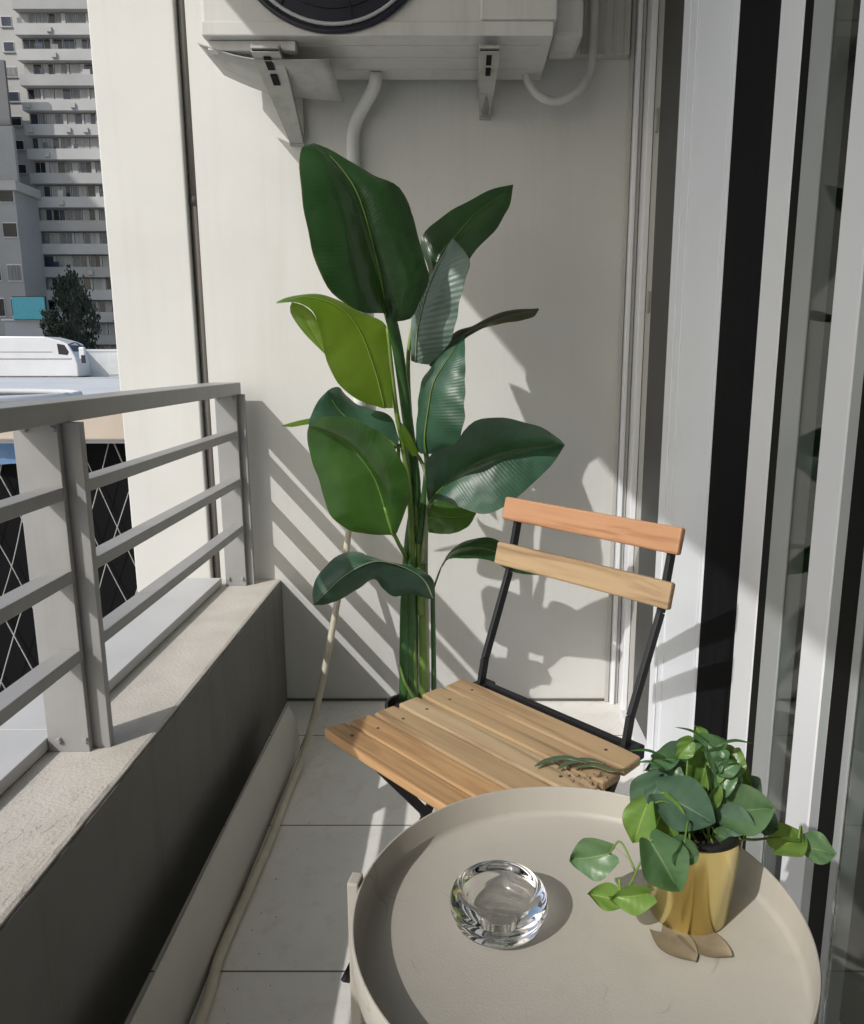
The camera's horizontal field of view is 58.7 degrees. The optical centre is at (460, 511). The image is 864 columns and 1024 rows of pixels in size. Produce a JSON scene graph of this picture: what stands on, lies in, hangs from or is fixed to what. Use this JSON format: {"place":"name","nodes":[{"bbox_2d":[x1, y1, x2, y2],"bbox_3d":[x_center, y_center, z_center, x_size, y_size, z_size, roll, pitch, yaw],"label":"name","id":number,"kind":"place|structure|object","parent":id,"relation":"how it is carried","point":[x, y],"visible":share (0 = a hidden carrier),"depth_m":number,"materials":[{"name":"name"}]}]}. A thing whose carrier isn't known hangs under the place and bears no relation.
{"place":"outdoors","nodes":[
{"label":"outdoors","id":0,"kind":"place"},
{"bbox_2d":[0,60,48,335],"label":"apartment block","id":1,"kind":"structure","parent":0,"point":[22,270],"depth_m":95.21,"materials":[{"name":"concrete"}]},
{"bbox_2d":[0,298,5,316],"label":"window","id":2,"kind":"structure","parent":1,"relation":"in","point":[2,301],"depth_m":96.22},
{"bbox_2d":[0,191,14,202],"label":"window","id":3,"kind":"structure","parent":1,"relation":"in","point":[5,196],"depth_m":93.62,"materials":[{"name":"glass"}]},
{"bbox_2d":[2,222,18,237],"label":"window","id":4,"kind":"structure","parent":1,"relation":"in","point":[10,229],"depth_m":94.36,"materials":[{"name":"glass"}]},
{"bbox_2d":[7,264,22,281],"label":"window","id":5,"kind":"structure","parent":1,"relation":"in","point":[14,271],"depth_m":95.35,"materials":[{"name":"glass"}]},
{"bbox_2d":[0,336,90,376],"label":"coach","id":6,"kind":"object","parent":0,"point":[37,356],"visible":1,"depth_m":54.93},
{"bbox_2d":[57,344,68,354],"bbox_3d":[-28.370,-11.604,54.808,0.800,0.800,0.062,0,11,0],"label":"cab window","id":7,"kind":"structure","parent":6,"relation":"in","point":[62,350],"depth_m":54.79,"materials":[{"name":"grey glass"}]},
{"bbox_2d":[0,376,118,378],"bbox_3d":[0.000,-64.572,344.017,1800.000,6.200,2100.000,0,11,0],"label":"ground","id":8,"kind":"structure","parent":0,"point":[41,377],"depth_m":54.65,"materials":[{"name":"concrete"}]},
{"bbox_2d":[0,0,48,303],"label":"apartment block","id":9,"kind":"structure","parent":8,"relation":"on","point":[10,42],"depth_m":97.50,"materials":[{"name":"concrete"}]},
{"bbox_2d":[0,16,12,27],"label":"window","id":10,"kind":"structure","parent":9,"relation":"in","point":[6,22],"depth_m":95.94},
{"bbox_2d":[3,42,15,52],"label":"window","id":11,"kind":"structure","parent":9,"relation":"in","point":[8,46],"depth_m":96.49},
{"bbox_2d":[6,67,17,77],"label":"window","id":12,"kind":"structure","parent":9,"relation":"in","point":[11,71],"depth_m":97.04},
{"bbox_2d":[9,91,20,102],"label":"window","id":13,"kind":"structure","parent":9,"relation":"in","point":[14,97],"depth_m":97.61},
{"bbox_2d":[11,116,22,126],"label":"window","id":14,"kind":"structure","parent":9,"relation":"in","point":[16,120],"depth_m":98.16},
{"bbox_2d":[16,140,25,150],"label":"window","id":15,"kind":"structure","parent":9,"relation":"in","point":[20,146],"depth_m":98.74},
{"bbox_2d":[18,164,27,174],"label":"window","id":16,"kind":"structure","parent":9,"relation":"in","point":[22,167],"depth_m":99.32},
{"bbox_2d":[1,319,60,336],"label":"kiosk","id":17,"kind":"object","parent":8,"relation":"on","point":[13,327],"visible":0.36,"depth_m":87.59,"materials":[{"name":"white"}]},
{"bbox_2d":[11,296,46,319],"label":"billboard","id":18,"kind":"object","parent":17,"relation":"on","point":[27,307],"visible":0.86,"depth_m":86.56},
{"bbox_2d":[39,306,65,337],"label":"round tree","id":19,"kind":"object","parent":8,"relation":"on","point":[51,322],"visible":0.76,"depth_m":77.30,"materials":[{"name":"green plant"}]},
{"bbox_2d":[0,379,137,692],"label":"building","id":20,"kind":"structure","parent":8,"relation":"on","point":[101,433],"depth_m":5.38,"materials":[{"name":"paint"}]},
{"bbox_2d":[0,443,15,464],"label":"tarpaulin","id":21,"kind":"object","parent":20,"relation":"hanging from","point":[7,453],"visible":0.26,"depth_m":5.10,"materials":[{"name":"plastic"}]},
{"bbox_2d":[0,443,137,688],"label":"fence","id":22,"kind":"object","parent":8,"relation":"on","point":[19,580],"visible":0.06,"depth_m":5.31,"materials":[{"name":"metal"}]},
{"bbox_2d":[50,264,101,348],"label":"tree","id":23,"kind":"object","parent":8,"relation":"on","point":[71,295],"visible":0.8,"depth_m":80.64,"materials":[{"name":"green plant"}]},
{"bbox_2d":[82,349,118,376],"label":"wall","id":24,"kind":"structure","parent":8,"relation":"on","point":[103,362],"depth_m":56.93,"materials":[{"name":"white paint"}]},
{"bbox_2d":[11,0,116,348],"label":"apartment tower","id":25,"kind":"structure","parent":0,"point":[54,56],"depth_m":97.82,"materials":[{"name":"concrete"}]},
{"bbox_2d":[20,13,36,22],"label":"window","id":26,"kind":"structure","parent":25,"relation":"in","point":[25,17],"depth_m":95.49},
{"bbox_2d":[22,39,36,48],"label":"window","id":27,"kind":"structure","parent":25,"relation":"in","point":[27,43],"depth_m":96.05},
{"bbox_2d":[25,64,41,73],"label":"window","id":28,"kind":"structure","parent":25,"relation":"in","point":[29,68],"depth_m":96.62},
{"bbox_2d":[27,89,40,98],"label":"window","id":29,"kind":"structure","parent":25,"relation":"in","point":[32,93],"depth_m":97.21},
{"bbox_2d":[32,138,43,148],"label":"window","id":30,"kind":"structure","parent":25,"relation":"in","point":[37,142],"depth_m":98.33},
{"bbox_2d":[30,114,46,123],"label":"window","id":31,"kind":"structure","parent":25,"relation":"in","point":[34,118],"depth_m":97.78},
{"bbox_2d":[35,162,45,172],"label":"window","id":32,"kind":"structure","parent":25,"relation":"in","point":[39,166],"depth_m":98.91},
{"bbox_2d":[37,13,47,22],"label":"window","id":33,"kind":"structure","parent":25,"relation":"in","point":[41,17],"depth_m":95.49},
{"bbox_2d":[37,39,50,48],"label":"window","id":34,"kind":"structure","parent":25,"relation":"in","point":[45,42],"depth_m":96.04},
{"bbox_2d":[37,186,51,196],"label":"window","id":35,"kind":"structure","parent":25,"relation":"in","point":[45,190],"depth_m":99.45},
{"bbox_2d":[40,210,52,219],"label":"window","id":36,"kind":"structure","parent":25,"relation":"in","point":[44,214],"depth_m":100.05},
{"bbox_2d":[42,64,54,73],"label":"window","id":37,"kind":"structure","parent":25,"relation":"in","point":[48,68],"depth_m":96.62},
{"bbox_2d":[44,256,53,266],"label":"window","id":38,"kind":"structure","parent":25,"relation":"in","point":[49,261],"depth_m":101.18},
{"bbox_2d":[43,89,54,98],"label":"window","id":39,"kind":"structure","parent":25,"relation":"in","point":[48,93],"depth_m":97.21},
{"bbox_2d":[42,233,57,243],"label":"window","id":40,"kind":"structure","parent":25,"relation":"in","point":[48,238],"depth_m":100.61,"materials":[{"name":"glass"}]},
{"bbox_2d":[47,279,56,289],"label":"window","id":41,"kind":"structure","parent":25,"relation":"in","point":[49,281],"depth_m":101.73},
{"bbox_2d":[46,138,58,148],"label":"window","id":42,"kind":"structure","parent":25,"relation":"in","point":[53,143],"depth_m":98.33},
{"bbox_2d":[46,114,62,123],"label":"window","id":43,"kind":"structure","parent":25,"relation":"in","point":[51,118],"depth_m":97.76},
{"bbox_2d":[49,301,60,311],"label":"window","id":44,"kind":"structure","parent":25,"relation":"in","point":[51,303],"depth_m":102.30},
{"bbox_2d":[48,13,61,22],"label":"window","id":45,"kind":"structure","parent":25,"relation":"in","point":[53,17],"depth_m":95.49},
{"bbox_2d":[51,186,59,196],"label":"window","id":46,"kind":"structure","parent":25,"relation":"in","point":[55,189],"depth_m":99.44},
{"bbox_2d":[50,162,65,172],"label":"window","id":47,"kind":"structure","parent":25,"relation":"in","point":[56,167],"depth_m":98.91,"materials":[{"name":"glass"}]},
{"bbox_2d":[53,39,62,48],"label":"window","id":48,"kind":"structure","parent":25,"relation":"in","point":[55,41],"depth_m":96.05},
{"bbox_2d":[53,210,65,219],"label":"window","id":49,"kind":"structure","parent":25,"relation":"in","point":[58,214],"depth_m":100.05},
{"bbox_2d":[54,64,66,73],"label":"window","id":50,"kind":"structure","parent":25,"relation":"in","point":[59,68],"depth_m":96.63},
{"bbox_2d":[54,89,71,98],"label":"window","id":51,"kind":"structure","parent":25,"relation":"in","point":[59,93],"depth_m":97.21,"materials":[{"name":"glass"}]},
{"bbox_2d":[56,256,73,266],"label":"window","id":52,"kind":"structure","parent":25,"relation":"in","point":[63,261],"depth_m":101.16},
{"bbox_2d":[60,186,71,196],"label":"window","id":53,"kind":"structure","parent":25,"relation":"in","point":[66,189],"depth_m":99.47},
{"bbox_2d":[60,233,72,243],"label":"window","id":54,"kind":"structure","parent":25,"relation":"in","point":[66,238],"depth_m":100.61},
{"bbox_2d":[61,138,71,148],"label":"window","id":55,"kind":"structure","parent":25,"relation":"in","point":[66,142],"depth_m":98.33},
{"bbox_2d":[63,39,75,48],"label":"window","id":56,"kind":"structure","parent":25,"relation":"in","point":[68,43],"depth_m":96.06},
{"bbox_2d":[66,13,76,22],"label":"window","id":57,"kind":"structure","parent":25,"relation":"in","point":[70,17],"depth_m":95.49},
{"bbox_2d":[66,162,78,172],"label":"window","id":58,"kind":"structure","parent":25,"relation":"in","point":[72,167],"depth_m":98.91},
{"bbox_2d":[66,210,82,219],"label":"window","id":59,"kind":"structure","parent":25,"relation":"in","point":[71,214],"depth_m":100.05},
{"bbox_2d":[67,114,81,123],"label":"window","id":60,"kind":"structure","parent":25,"relation":"in","point":[72,118],"depth_m":97.76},
{"bbox_2d":[69,64,80,73],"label":"window","id":61,"kind":"structure","parent":25,"relation":"in","point":[74,68],"depth_m":96.64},
{"bbox_2d":[71,186,86,196],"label":"window","id":62,"kind":"structure","parent":25,"relation":"in","point":[77,191],"depth_m":99.47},
{"bbox_2d":[75,233,83,243],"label":"window","id":63,"kind":"structure","parent":25,"relation":"in","point":[79,239],"depth_m":100.61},
{"bbox_2d":[73,256,86,266],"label":"window","id":64,"kind":"structure","parent":25,"relation":"in","point":[79,261],"depth_m":101.18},
{"bbox_2d":[72,89,87,98],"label":"window","id":65,"kind":"structure","parent":25,"relation":"in","point":[76,93],"depth_m":97.21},
{"bbox_2d":[77,13,85,22],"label":"window","id":66,"kind":"structure","parent":25,"relation":"in","point":[81,18],"depth_m":95.49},
{"bbox_2d":[76,39,87,48],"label":"window","id":67,"kind":"structure","parent":25,"relation":"in","point":[80,43],"depth_m":96.08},
{"bbox_2d":[76,138,89,148],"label":"window","id":68,"kind":"structure","parent":25,"relation":"in","point":[83,143],"depth_m":98.33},
{"bbox_2d":[79,279,90,289],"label":"window","id":69,"kind":"structure","parent":25,"relation":"in","point":[87,282],"depth_m":101.73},
{"bbox_2d":[79,162,91,172],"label":"window","id":70,"kind":"structure","parent":25,"relation":"in","point":[85,167],"depth_m":98.91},
{"bbox_2d":[81,323,92,333],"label":"window","id":71,"kind":"structure","parent":25,"relation":"in","point":[82,323],"depth_m":102.87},
{"bbox_2d":[82,210,95,219],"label":"window","id":72,"kind":"structure","parent":25,"relation":"in","point":[87,214],"depth_m":100.03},
{"bbox_2d":[85,64,92,73],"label":"window","id":73,"kind":"structure","parent":25,"relation":"in","point":[87,66],"depth_m":96.59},
{"bbox_2d":[84,233,95,243],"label":"window","id":74,"kind":"structure","parent":25,"relation":"in","point":[89,238],"depth_m":100.61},
{"bbox_2d":[85,114,95,123],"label":"window","id":75,"kind":"structure","parent":25,"relation":"in","point":[89,118],"depth_m":97.78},
{"bbox_2d":[87,186,95,196],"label":"window","id":76,"kind":"structure","parent":25,"relation":"in","point":[91,189],"depth_m":99.47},
{"bbox_2d":[90,89,94,98],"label":"window","id":77,"kind":"structure","parent":25,"relation":"in","point":[92,91],"depth_m":97.19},
{"bbox_2d":[89,301,96,311],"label":"window","id":78,"kind":"structure","parent":25,"relation":"in","point":[93,302],"depth_m":102.30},
{"bbox_2d":[89,256,99,266],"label":"window","id":79,"kind":"structure","parent":25,"relation":"in","point":[94,260],"depth_m":101.18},
{"bbox_2d":[90,138,99,148],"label":"window","id":80,"kind":"structure","parent":25,"relation":"in","point":[94,142],"depth_m":98.33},
{"bbox_2d":[93,279,101,289],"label":"window","id":81,"kind":"structure","parent":25,"relation":"in","point":[97,283],"depth_m":101.75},
{"bbox_2d":[96,162,101,172],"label":"window","id":82,"kind":"structure","parent":25,"relation":"in","point":[98,164],"depth_m":98.91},
{"bbox_2d":[95,323,105,333],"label":"window","id":83,"kind":"structure","parent":25,"relation":"in","point":[103,327],"depth_m":102.85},
{"bbox_2d":[100,186,103,196],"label":"window","id":84,"kind":"structure","parent":25,"relation":"in","point":[101,187],"depth_m":99.47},
{"bbox_2d":[100,210,105,219],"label":"window","id":85,"kind":"structure","parent":25,"relation":"in","point":[102,212],"depth_m":100.05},
{"bbox_2d":[100,233,107,243],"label":"window","id":86,"kind":"structure","parent":25,"relation":"in","point":[103,235],"depth_m":100.61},
{"bbox_2d":[99,345,109,348],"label":"window","id":87,"kind":"structure","parent":25,"relation":"in","point":[101,346],"depth_m":103.35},
{"bbox_2d":[99,301,111,311],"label":"window","id":88,"kind":"structure","parent":25,"relation":"in","point":[104,306],"depth_m":102.30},
{"bbox_2d":[102,256,109,266],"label":"window","id":89,"kind":"structure","parent":25,"relation":"in","point":[105,258],"depth_m":101.18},
{"bbox_2d":[106,279,111,289],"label":"window","id":90,"kind":"structure","parent":25,"relation":"in","point":[108,281],"depth_m":101.75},
{"bbox_2d":[108,323,114,333],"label":"window","id":91,"kind":"structure","parent":25,"relation":"in","point":[111,326],"depth_m":102.85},
{"bbox_2d":[87,0,636,700],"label":"wall","id":92,"kind":"structure","parent":0,"point":[549,248],"depth_m":2.17,"materials":[{"name":"beige paint"}]},
{"bbox_2d":[177,0,220,577],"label":"drain pipe","id":93,"kind":"object","parent":92,"relation":"attached to","point":[192,186],"visible":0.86,"depth_m":2.14,"materials":[{"name":"metal"}]},
{"bbox_2d":[192,529,351,1023],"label":"hose","id":94,"kind":"object","parent":92,"relation":"attached to","point":[202,1013],"visible":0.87,"depth_m":1.67,"materials":[{"name":"plastic"}]},
{"bbox_2d":[250,44,304,145],"bbox_3d":[-0.442,-1.026,1.906,0.064,0.134,0.340,0,11,0],"label":"wall bracket","id":95,"kind":"object","parent":92,"relation":"attached to","point":[288,105],"depth_m":1.88,"materials":[{"name":"metal"}]},
{"bbox_2d":[198,0,583,101],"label":"air conditioner","id":96,"kind":"object","parent":95,"relation":"on","point":[325,45],"visible":0.99,"depth_m":1.75,"materials":[{"name":"metal"}]},
{"bbox_2d":[522,0,598,105],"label":"coolant pipe","id":97,"kind":"object","parent":96,"relation":"attached to","point":[543,98],"visible":0.94,"depth_m":1.97,"materials":[{"name":"plastic"}]},
{"bbox_2d":[347,71,381,405],"bbox_3d":[-0.250,-0.610,2.099,0.042,1.074,0.146,-10,15,-40],"label":"wall pipe","id":98,"kind":"object","parent":92,"relation":"attached to","point":[366,101],"depth_m":2.02,"materials":[{"name":"cream plastic"}]},
{"bbox_2d":[476,44,499,119],"bbox_3d":[0.065,-1.058,1.899,0.046,0.069,0.340,0,11,0],"label":"wall bracket","id":99,"kind":"object","parent":92,"relation":"attached to","point":[488,61],"depth_m":1.85,"materials":[{"name":"metal"}]},
{"bbox_2d":[548,0,631,58],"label":"ribbed cover","id":100,"kind":"object","parent":92,"relation":"attached to","point":[614,26],"visible":0.58,"depth_m":2.00,"materials":[{"name":"plastic"}]},
{"bbox_2d":[604,0,664,709],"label":"door casing","id":101,"kind":"object","parent":92,"relation":"attached to","point":[644,88],"depth_m":2.13,"materials":[{"name":"plastic"}]},
{"bbox_2d":[124,701,642,1023],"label":"floor","id":102,"kind":"structure","parent":0,"point":[299,963],"depth_m":1.58,"materials":[{"name":"tile"}]},
{"bbox_2d":[0,579,286,1023],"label":"parapet","id":103,"kind":"structure","parent":102,"relation":"on","point":[105,852],"depth_m":1.30,"materials":[{"name":"grey paint"}]},
{"bbox_2d":[0,382,254,794],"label":"railing","id":104,"kind":"object","parent":103,"relation":"on","point":[57,699],"visible":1,"depth_m":1.29,"materials":[{"name":"grey metal"}]},
{"bbox_2d":[128,705,299,1023],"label":"skirting board","id":105,"kind":"object","parent":102,"relation":"on","point":[172,990],"visible":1,"depth_m":1.42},
{"bbox_2d":[222,701,596,1023],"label":"grit","id":106,"kind":"object","parent":102,"relation":"on","point":[316,872],"visible":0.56,"depth_m":1.67,"materials":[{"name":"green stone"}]},
{"bbox_2d":[276,143,564,708],"bbox_3d":[-0.095,-0.069,1.868,0.645,1.502,0.370,-4,12,-18],"label":"banana plant","id":107,"kind":"object","parent":102,"relation":"on","point":[370,252],"visible":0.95,"depth_m":1.80,"materials":[{"name":"green plant"}]},
{"bbox_2d":[325,497,684,982],"bbox_3d":[0.070,0.413,1.262,0.441,0.793,0.405,-10,15,-42],"label":"folding chair","id":108,"kind":"object","parent":102,"relation":"on","point":[452,743],"visible":0.69,"depth_m":1.24,"materials":[{"name":"beige wood"}]},
{"bbox_2d":[534,755,630,784],"bbox_3d":[0.177,0.377,1.123,0.132,0.010,0.066,6,13,28],"label":"dried sprig","id":109,"kind":"object","parent":108,"relation":"on","point":[573,760],"visible":1,"depth_m":1.14,"materials":[{"name":"green plant"}]},
{"bbox_2d":[347,786,821,1023],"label":"tray table","id":110,"kind":"object","parent":102,"relation":"on","point":[417,956],"visible":0.81,"depth_m":0.75,"materials":[{"name":"metal"}]},
{"bbox_2d":[450,860,547,948],"bbox_3d":[0.038,0.396,0.773,0.098,0.043,0.098,0,11,0],"label":"glass ashtray","id":111,"kind":"object","parent":110,"relation":"on","point":[499,904],"visible":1,"depth_m":0.76,"materials":[{"name":"clear"}]},
{"bbox_2d":[650,924,697,961],"bbox_3d":[0.208,0.420,0.751,0.040,0.003,0.051,0,11,0],"label":"fallen leaf","id":112,"kind":"object","parent":110,"relation":"on","point":[667,940],"visible":1,"depth_m":0.75,"materials":[{"name":"plant"}]},
{"bbox_2d":[569,725,836,934],"bbox_3d":[0.248,0.313,0.781,0.286,0.203,0.108,-6,13,-26],"label":"potted plant","id":113,"kind":"object","parent":110,"relation":"on","point":[700,806],"visible":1,"depth_m":0.75,"materials":[{"name":"green plant"}]},
{"bbox_2d":[677,932,732,957],"bbox_3d":[0.236,0.420,0.752,0.048,0.003,0.044,0,11,0],"label":"fallen leaf","id":114,"kind":"object","parent":110,"relation":"on","point":[714,944],"visible":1,"depth_m":0.75,"materials":[{"name":"plant"}]},
{"bbox_2d":[619,711,651,772],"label":"door track","id":115,"kind":"structure","parent":102,"relation":"on","point":[638,735],"depth_m":2.11,"materials":[{"name":"grey plastic"}]},
{"bbox_2d":[633,0,684,740],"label":"shutter channel","id":116,"kind":"object","parent":115,"relation":"on","point":[669,112],"visible":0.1,"depth_m":1.95,"materials":[{"name":"metal"}]},
{"bbox_2d":[646,0,740,754],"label":"shutter","id":117,"kind":"object","parent":115,"relation":"on","point":[708,71],"visible":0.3,"depth_m":1.66,"materials":[{"name":"white paint"}]},
{"bbox_2d":[693,0,781,739],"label":"insect screen","id":118,"kind":"object","parent":115,"relation":"on","point":[757,50],"visible":0.44,"depth_m":1.41,"materials":[{"name":"fabric"}]},
{"bbox_2d":[727,0,863,923],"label":"sliding door","id":119,"kind":"structure","parent":115,"relation":"on","point":[807,384],"depth_m":1.12,"materials":[{"name":"grey plastic"}]},
{"bbox_2d":[808,376,863,1023],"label":"sliding door","id":120,"kind":"structure","parent":115,"relation":"on","point":[836,919],"depth_m":1.00,"materials":[{"name":"white"}]}
]}

